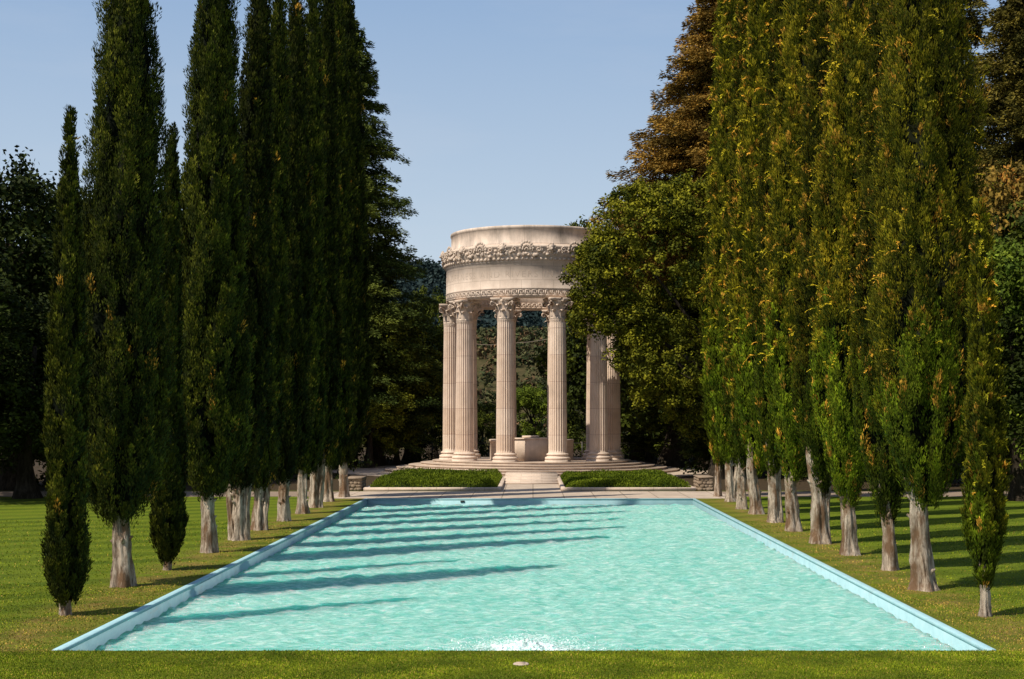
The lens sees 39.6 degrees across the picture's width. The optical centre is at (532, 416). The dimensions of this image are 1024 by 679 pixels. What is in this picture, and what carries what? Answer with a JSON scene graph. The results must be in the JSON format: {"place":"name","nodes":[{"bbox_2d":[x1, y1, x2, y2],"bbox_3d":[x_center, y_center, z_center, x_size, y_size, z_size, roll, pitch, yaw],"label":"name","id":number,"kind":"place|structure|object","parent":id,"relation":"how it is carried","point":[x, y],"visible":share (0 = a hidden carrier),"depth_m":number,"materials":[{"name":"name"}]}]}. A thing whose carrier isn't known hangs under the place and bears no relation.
{"place":"outdoors","nodes":[
{"label":"outdoors","id":0,"kind":"place"},
{"bbox_2d":[0,491,337,496],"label":"path","id":1,"kind":"structure","parent":0,"point":[44,493],"depth_m":74.25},
{"bbox_2d":[397,275,566,327],"bbox_3d":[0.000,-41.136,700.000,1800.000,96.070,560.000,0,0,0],"label":"ridge","id":2,"kind":"structure","parent":0,"point":[541,318],"depth_m":596.52,"materials":[{"name":"green plant"}]},
{"bbox_2d":[369,255,572,330],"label":"ridge forest","id":3,"kind":"object","parent":2,"relation":"on","point":[436,272],"visible":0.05,"depth_m":633.07,"materials":[{"name":"green plant"}]},
{"bbox_2d":[359,340,628,448],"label":"hillside","id":4,"kind":"structure","parent":0,"point":[481,362],"depth_m":215.58,"materials":[{"name":"green plant"}]},
{"bbox_2d":[476,324,623,437],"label":"hillside scrub","id":5,"kind":"object","parent":4,"relation":"on","point":[523,334],"visible":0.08,"depth_m":228.72,"materials":[{"name":"green plant"}]},
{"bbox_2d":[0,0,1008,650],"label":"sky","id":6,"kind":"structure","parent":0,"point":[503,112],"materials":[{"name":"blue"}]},
{"bbox_2d":[0,449,1023,678],"bbox_3d":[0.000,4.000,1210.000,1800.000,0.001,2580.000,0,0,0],"label":"ground","id":7,"kind":"structure","parent":0,"point":[33,510],"depth_m":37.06,"materials":[{"name":"green plant"}]},
{"bbox_2d":[0,247,47,465],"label":"oak tree","id":8,"kind":"object","parent":7,"relation":"on","point":[8,299],"visible":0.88,"depth_m":66.23,"materials":[{"name":"green plant"}]},
{"bbox_2d":[0,160,57,453],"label":"oak tree","id":9,"kind":"object","parent":7,"relation":"on","point":[23,194],"visible":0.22,"depth_m":74.14,"materials":[{"name":"green plant"}]},
{"bbox_2d":[32,335,46,468],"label":"oak tree","id":10,"kind":"object","parent":7,"relation":"on","point":[40,458],"depth_m":77.16,"materials":[{"name":"green plant"}]},
{"bbox_2d":[0,291,89,498],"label":"oak tree","id":11,"kind":"object","parent":7,"relation":"on","point":[26,485],"visible":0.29,"depth_m":68.89,"materials":[{"name":"green plant"}]},
{"bbox_2d":[0,145,93,490],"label":"oak tree","id":12,"kind":"object","parent":7,"relation":"on","point":[7,480],"visible":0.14,"depth_m":74.89,"materials":[{"name":"green plant"}]},
{"bbox_2d":[39,104,93,615],"bbox_3d":[-9.410,-1.102,28.702,1.085,10.457,1.157,0,0,0],"label":"cypress tree","id":13,"kind":"object","parent":7,"relation":"on","point":[65,546],"visible":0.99,"depth_m":28.53,"materials":[{"name":"green plant"}]},
{"bbox_2d":[0,180,156,485],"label":"oak tree","id":14,"kind":"object","parent":7,"relation":"on","point":[5,210],"depth_m":80.69,"materials":[{"name":"green plant"}]},
{"bbox_2d":[78,0,177,587],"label":"cypress tree","id":15,"kind":"object","parent":7,"relation":"on","point":[125,243],"visible":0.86,"depth_m":32.99,"materials":[{"name":"green plant"}]},
{"bbox_2d":[85,154,182,279],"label":"oak tree","id":16,"kind":"object","parent":7,"relation":"on","point":[165,180],"depth_m":91.84,"materials":[{"name":"green plant"}]},
{"bbox_2d":[148,121,190,570],"bbox_3d":[-9.540,-1.805,37.172,1.180,11.862,1.195,0,0,0],"label":"cypress tree","id":17,"kind":"object","parent":7,"relation":"on","point":[168,517],"visible":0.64,"depth_m":36.98,"materials":[{"name":"green plant"}]},
{"bbox_2d":[178,0,257,552],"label":"cypress tree","id":18,"kind":"object","parent":7,"relation":"on","point":[216,370],"visible":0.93,"depth_m":41.42,"materials":[{"name":"green plant"}]},
{"bbox_2d":[226,0,277,540],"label":"cypress tree","id":19,"kind":"object","parent":7,"relation":"on","point":[255,101],"visible":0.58,"depth_m":45.87,"materials":[{"name":"green plant"}]},
{"bbox_2d":[250,0,294,530],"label":"cypress tree","id":20,"kind":"object","parent":7,"relation":"on","point":[281,202],"visible":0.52,"depth_m":50.10,"materials":[{"name":"green plant"}]},
{"bbox_2d":[271,0,315,521],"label":"cypress tree","id":21,"kind":"object","parent":7,"relation":"on","point":[295,431],"visible":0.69,"depth_m":54.33,"materials":[{"name":"green plant"}]},
{"bbox_2d":[295,0,329,513],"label":"cypress tree","id":22,"kind":"object","parent":7,"relation":"on","point":[316,395],"visible":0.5,"depth_m":58.61,"materials":[{"name":"green plant"}]},
{"bbox_2d":[308,0,343,507],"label":"cypress tree","id":23,"kind":"object","parent":7,"relation":"on","point":[333,325],"visible":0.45,"depth_m":62.56,"materials":[{"name":"green plant"}]},
{"bbox_2d":[323,0,357,501],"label":"cypress tree","id":24,"kind":"object","parent":7,"relation":"on","point":[344,422],"visible":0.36,"depth_m":66.98,"materials":[{"name":"green plant"}]},
{"bbox_2d":[338,0,374,496],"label":"cypress tree","id":25,"kind":"object","parent":7,"relation":"on","point":[363,370],"visible":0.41,"depth_m":70.64,"materials":[{"name":"green plant"}]},
{"bbox_2d":[348,476,366,490],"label":"stone wall","id":26,"kind":"structure","parent":7,"relation":"on","point":[357,483],"depth_m":76.95,"materials":[{"name":"beige stone"}]},
{"bbox_2d":[368,310,379,345],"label":"oak tree","id":27,"kind":"object","parent":7,"relation":"on","point":[369,334],"visible":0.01,"depth_m":112.17,"materials":[{"name":"green plant"}]},
{"bbox_2d":[363,313,413,445],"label":"oak tree","id":28,"kind":"object","parent":7,"relation":"on","point":[388,360],"visible":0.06,"depth_m":112.44,"materials":[{"name":"green plant"}]},
{"bbox_2d":[358,372,419,467],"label":"oak tree","id":29,"kind":"object","parent":7,"relation":"on","point":[378,417],"visible":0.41,"depth_m":110.95,"materials":[{"name":"green plant"}]},
{"bbox_2d":[349,17,442,465],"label":"redwood tree","id":30,"kind":"object","parent":7,"relation":"on","point":[382,264],"visible":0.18,"depth_m":114.90,"materials":[{"name":"green plant"}]},
{"bbox_2d":[380,410,429,464],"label":"oak tree","id":31,"kind":"object","parent":7,"relation":"on","point":[396,460],"visible":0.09,"depth_m":119.67,"materials":[{"name":"green plant"}]},
{"bbox_2d":[369,300,442,465],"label":"oak tree","id":32,"kind":"object","parent":7,"relation":"on","point":[379,459],"visible":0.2,"depth_m":116.05,"materials":[{"name":"green plant"}]},
{"bbox_2d":[398,310,443,462],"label":"oak tree","id":33,"kind":"object","parent":7,"relation":"on","point":[438,338],"visible":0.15,"depth_m":123.14,"materials":[{"name":"green plant"}]},
{"bbox_2d":[401,393,442,461],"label":"oak tree","id":34,"kind":"object","parent":7,"relation":"on","point":[441,414],"visible":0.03,"depth_m":125.82,"materials":[{"name":"green plant"}]},
{"bbox_2d":[408,285,446,453],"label":"oak tree","id":35,"kind":"object","parent":7,"relation":"on","point":[434,309],"visible":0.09,"depth_m":149.24,"materials":[{"name":"green plant"}]},
{"bbox_2d":[363,467,505,490],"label":"planting bed","id":36,"kind":"object","parent":7,"relation":"on","point":[432,479],"visible":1,"depth_m":77.65,"materials":[{"name":"green plant"}]},
{"bbox_2d":[429,406,442,457],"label":"oak tree","id":37,"kind":"object","parent":7,"relation":"on","point":[436,453],"visible":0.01,"depth_m":137.65,"materials":[{"name":"green plant"}]},
{"bbox_2d":[477,400,495,452],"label":"oak tree","id":38,"kind":"object","parent":7,"relation":"on","point":[483,412],"visible":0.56,"depth_m":149.28,"materials":[{"name":"green plant"}]},
{"bbox_2d":[0,425,1009,485],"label":"undergrowth","id":39,"kind":"object","parent":7,"relation":"on","point":[485,449],"visible":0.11,"depth_m":122.96,"materials":[{"name":"green plant"}]},
{"bbox_2d":[491,421,522,438],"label":"oak tree","id":40,"kind":"object","parent":7,"relation":"on","point":[493,430],"visible":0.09,"depth_m":133.62,"materials":[{"name":"green plant"}]},
{"bbox_2d":[357,442,657,463],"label":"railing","id":41,"kind":"object","parent":7,"relation":"on","point":[488,453],"visible":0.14,"depth_m":121.47,"materials":[{"name":"metal"}]},
{"bbox_2d":[513,662,528,665],"bbox_3d":[-0.194,3.976,22.950,0.260,0.024,0.260,0,0,0],"label":"drain cover","id":42,"kind":"object","parent":7,"relation":"on","point":[520,663],"visible":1,"depth_m":22.89,"materials":[{"name":"stone"}]},
{"bbox_2d":[53,498,995,650],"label":"reflecting pool","id":43,"kind":"structure","parent":7,"relation":"on","point":[941,632],"depth_m":37.31,"materials":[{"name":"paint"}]},
{"bbox_2d":[95,504,955,650],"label":"water","id":44,"kind":"structure","parent":43,"relation":"in","point":[625,577],"depth_m":34.69,"materials":[{"name":"teal liquid"}]},
{"bbox_2d":[428,625,620,650],"bbox_3d":[-0.259,4.045,26.346,4.438,0.543,3.806,0,0,0],"label":"fountain jet","id":45,"kind":"object","parent":44,"relation":"on","point":[524,643],"visible":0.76,"depth_m":25.94,"materials":[{"name":"liquid"}]},
{"bbox_2d":[516,382,546,437],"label":"oak tree","id":46,"kind":"object","parent":7,"relation":"on","point":[530,399],"visible":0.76,"depth_m":139.16,"materials":[{"name":"green plant"}]},
{"bbox_2d":[502,484,560,490],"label":"walkway","id":47,"kind":"structure","parent":7,"relation":"on","point":[531,487],"depth_m":80.57,"materials":[{"name":"beige stone"}]},
{"bbox_2d":[544,410,582,450],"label":"oak tree","id":48,"kind":"object","parent":7,"relation":"on","point":[573,428],"visible":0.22,"depth_m":135.23,"materials":[{"name":"green plant"}]},
{"bbox_2d":[567,384,585,443],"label":"oak tree","id":49,"kind":"object","parent":7,"relation":"on","point":[583,424],"visible":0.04,"depth_m":144.29,"materials":[{"name":"green plant"}]},
{"bbox_2d":[528,214,625,430],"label":"oak tree","id":50,"kind":"object","parent":7,"relation":"on","point":[543,358],"visible":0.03,"depth_m":126.70,"materials":[{"name":"green plant"}]},
{"bbox_2d":[580,393,632,458],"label":"oak tree","id":51,"kind":"object","parent":7,"relation":"on","point":[623,433],"depth_m":129.57,"materials":[{"name":"green plant"}]},
{"bbox_2d":[567,305,656,460],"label":"oak tree","id":52,"kind":"object","parent":7,"relation":"on","point":[574,393],"visible":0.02,"depth_m":124.61,"materials":[{"name":"green plant"}]},
{"bbox_2d":[557,468,695,490],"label":"planting bed","id":53,"kind":"object","parent":7,"relation":"on","point":[631,480],"visible":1,"depth_m":77.67,"materials":[{"name":"green plant"}]},
{"bbox_2d":[566,221,698,467],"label":"oak tree","id":54,"kind":"object","parent":7,"relation":"on","point":[668,457],"visible":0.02,"depth_m":111.16,"materials":[{"name":"green plant"}]},
{"bbox_2d":[556,168,724,479],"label":"oak tree","id":55,"kind":"object","parent":7,"relation":"on","point":[597,254],"visible":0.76,"depth_m":90.30,"materials":[{"name":"green plant"}]},
{"bbox_2d":[620,405,664,463],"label":"oak tree","id":56,"kind":"object","parent":7,"relation":"on","point":[649,458],"visible":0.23,"depth_m":121.24,"materials":[{"name":"green plant"}]},
{"bbox_2d":[585,0,724,467],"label":"redwood tree","id":57,"kind":"object","parent":7,"relation":"on","point":[683,146],"visible":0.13,"depth_m":97.95,"materials":[{"name":"brown plant"}]},
{"bbox_2d":[607,221,709,469],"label":"oak tree","id":58,"kind":"object","parent":7,"relation":"on","point":[647,416],"visible":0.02,"depth_m":105.56,"materials":[{"name":"green plant"}]},
{"bbox_2d":[621,384,697,467],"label":"oak tree","id":59,"kind":"object","parent":7,"relation":"on","point":[661,444],"visible":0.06,"depth_m":111.37,"materials":[{"name":"green plant"}]},
{"bbox_2d":[634,408,693,465],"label":"oak tree","id":60,"kind":"object","parent":7,"relation":"on","point":[643,439],"visible":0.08,"depth_m":117.43,"materials":[{"name":"green plant"}]},
{"bbox_2d":[693,475,713,490],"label":"stone wall","id":61,"kind":"structure","parent":7,"relation":"on","point":[703,482],"depth_m":76.94,"materials":[{"name":"beige stone"}]},
{"bbox_2d":[675,424,733,476],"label":"oak tree","id":62,"kind":"object","parent":7,"relation":"on","point":[705,454],"visible":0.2,"depth_m":95.23,"materials":[{"name":"green plant"}]},
{"bbox_2d":[653,254,766,471],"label":"oak tree","id":63,"kind":"object","parent":7,"relation":"on","point":[680,370],"visible":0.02,"depth_m":101.68,"materials":[{"name":"green plant"}]},
{"bbox_2d":[695,0,726,496],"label":"cypress tree","id":64,"kind":"object","parent":7,"relation":"on","point":[713,446],"visible":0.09,"depth_m":71.42,"materials":[{"name":"green plant"}]},
{"bbox_2d":[676,371,745,474],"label":"oak tree","id":65,"kind":"object","parent":7,"relation":"on","point":[694,405],"depth_m":97.55,"materials":[{"name":"green plant"}]},
{"bbox_2d":[700,0,740,501],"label":"cypress tree","id":66,"kind":"object","parent":7,"relation":"on","point":[718,208],"visible":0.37,"depth_m":66.85,"materials":[{"name":"green plant"}]},
{"bbox_2d":[715,0,749,508],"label":"cypress tree","id":67,"kind":"object","parent":7,"relation":"on","point":[738,450],"visible":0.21,"depth_m":61.58,"materials":[{"name":"green plant"}]},
{"bbox_2d":[723,0,772,514],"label":"cypress tree","id":68,"kind":"object","parent":7,"relation":"on","point":[742,273],"visible":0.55,"depth_m":58.15,"materials":[{"name":"green plant"}]},
{"bbox_2d":[741,0,788,522],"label":"cypress tree","id":69,"kind":"object","parent":7,"relation":"on","point":[773,466],"visible":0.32,"depth_m":53.72,"materials":[{"name":"green plant"}]},
{"bbox_2d":[756,0,812,531],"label":"cypress tree","id":70,"kind":"object","parent":7,"relation":"on","point":[779,310],"visible":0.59,"depth_m":49.39,"materials":[{"name":"green plant"}]},
{"bbox_2d":[786,0,841,543],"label":"cypress tree","id":71,"kind":"object","parent":7,"relation":"on","point":[820,50],"visible":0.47,"depth_m":44.72,"materials":[{"name":"green plant"}]},
{"bbox_2d":[804,0,879,555],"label":"cypress tree","id":72,"kind":"object","parent":7,"relation":"on","point":[835,203],"visible":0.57,"depth_m":40.71,"materials":[{"name":"green plant"}]},
{"bbox_2d":[833,0,905,570],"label":"cypress tree","id":73,"kind":"object","parent":7,"relation":"on","point":[887,490],"visible":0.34,"depth_m":36.99,"materials":[{"name":"green plant"}]},
{"bbox_2d":[860,0,1002,591],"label":"cypress tree","id":74,"kind":"object","parent":7,"relation":"on","point":[927,182],"visible":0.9,"depth_m":32.25,"materials":[{"name":"green plant"}]},
{"bbox_2d":[953,0,999,467],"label":"redwood tree","id":75,"kind":"object","parent":7,"relation":"on","point":[973,17],"visible":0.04,"depth_m":102.35,"materials":[{"name":"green plant"}]},
{"bbox_2d":[950,414,1009,484],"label":"oak tree","id":76,"kind":"object","parent":7,"relation":"on","point":[966,458],"depth_m":81.53,"materials":[{"name":"green plant"}]},
{"bbox_2d":[959,196,1014,616],"bbox_3d":[9.075,-0.161,28.514,1.062,8.572,1.055,0,0,-21],"label":"cypress tree","id":77,"kind":"object","parent":7,"relation":"on","point":[984,527],"visible":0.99,"depth_m":28.32,"materials":[{"name":"green plant"}]},
{"bbox_2d":[958,232,1023,500],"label":"oak tree","id":78,"kind":"object","parent":7,"relation":"on","point":[1008,260],"visible":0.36,"depth_m":66.70,"materials":[{"name":"green plant"}]},
{"bbox_2d":[963,0,1023,449],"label":"redwood tree","id":79,"kind":"object","parent":7,"relation":"on","point":[1005,105],"visible":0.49,"depth_m":94.99,"materials":[{"name":"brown plant"}]},
{"bbox_2d":[964,157,1023,486],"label":"oak tree","id":80,"kind":"object","parent":7,"relation":"on","point":[1001,196],"visible":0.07,"depth_m":80.50,"materials":[{"name":"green plant"}]},
{"bbox_2d":[970,200,1023,441],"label":"oak tree","id":81,"kind":"object","parent":7,"relation":"on","point":[1016,234],"visible":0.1,"depth_m":78.33,"materials":[{"name":"green plant"}]},
{"bbox_2d":[997,249,1023,450],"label":"oak tree","id":82,"kind":"object","parent":7,"relation":"on","point":[1015,370],"visible":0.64,"depth_m":65.15,"materials":[{"name":"green plant"}]},
{"bbox_2d":[332,465,707,475],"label":"plaza","id":83,"kind":"structure","parent":0,"point":[377,470],"depth_m":104.07,"materials":[{"name":"beige stone"}]},
{"bbox_2d":[384,225,678,483],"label":"temple","id":84,"kind":"structure","parent":83,"relation":"on","point":[507,274],"depth_m":101.80,"materials":[{"name":"stone"}]},
{"bbox_2d":[477,336,566,344],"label":"overhead cable","id":85,"kind":"object","parent":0,"point":[520,342],"visible":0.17,"depth_m":159.98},
{"bbox_2d":[334,491,724,497],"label":"pavement","id":86,"kind":"structure","parent":0,"point":[531,494],"depth_m":73.30,"materials":[{"name":"beige stone"}]},
{"bbox_2d":[722,491,1007,496],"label":"path","id":87,"kind":"structure","parent":0,"point":[867,494],"depth_m":73.30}
]}

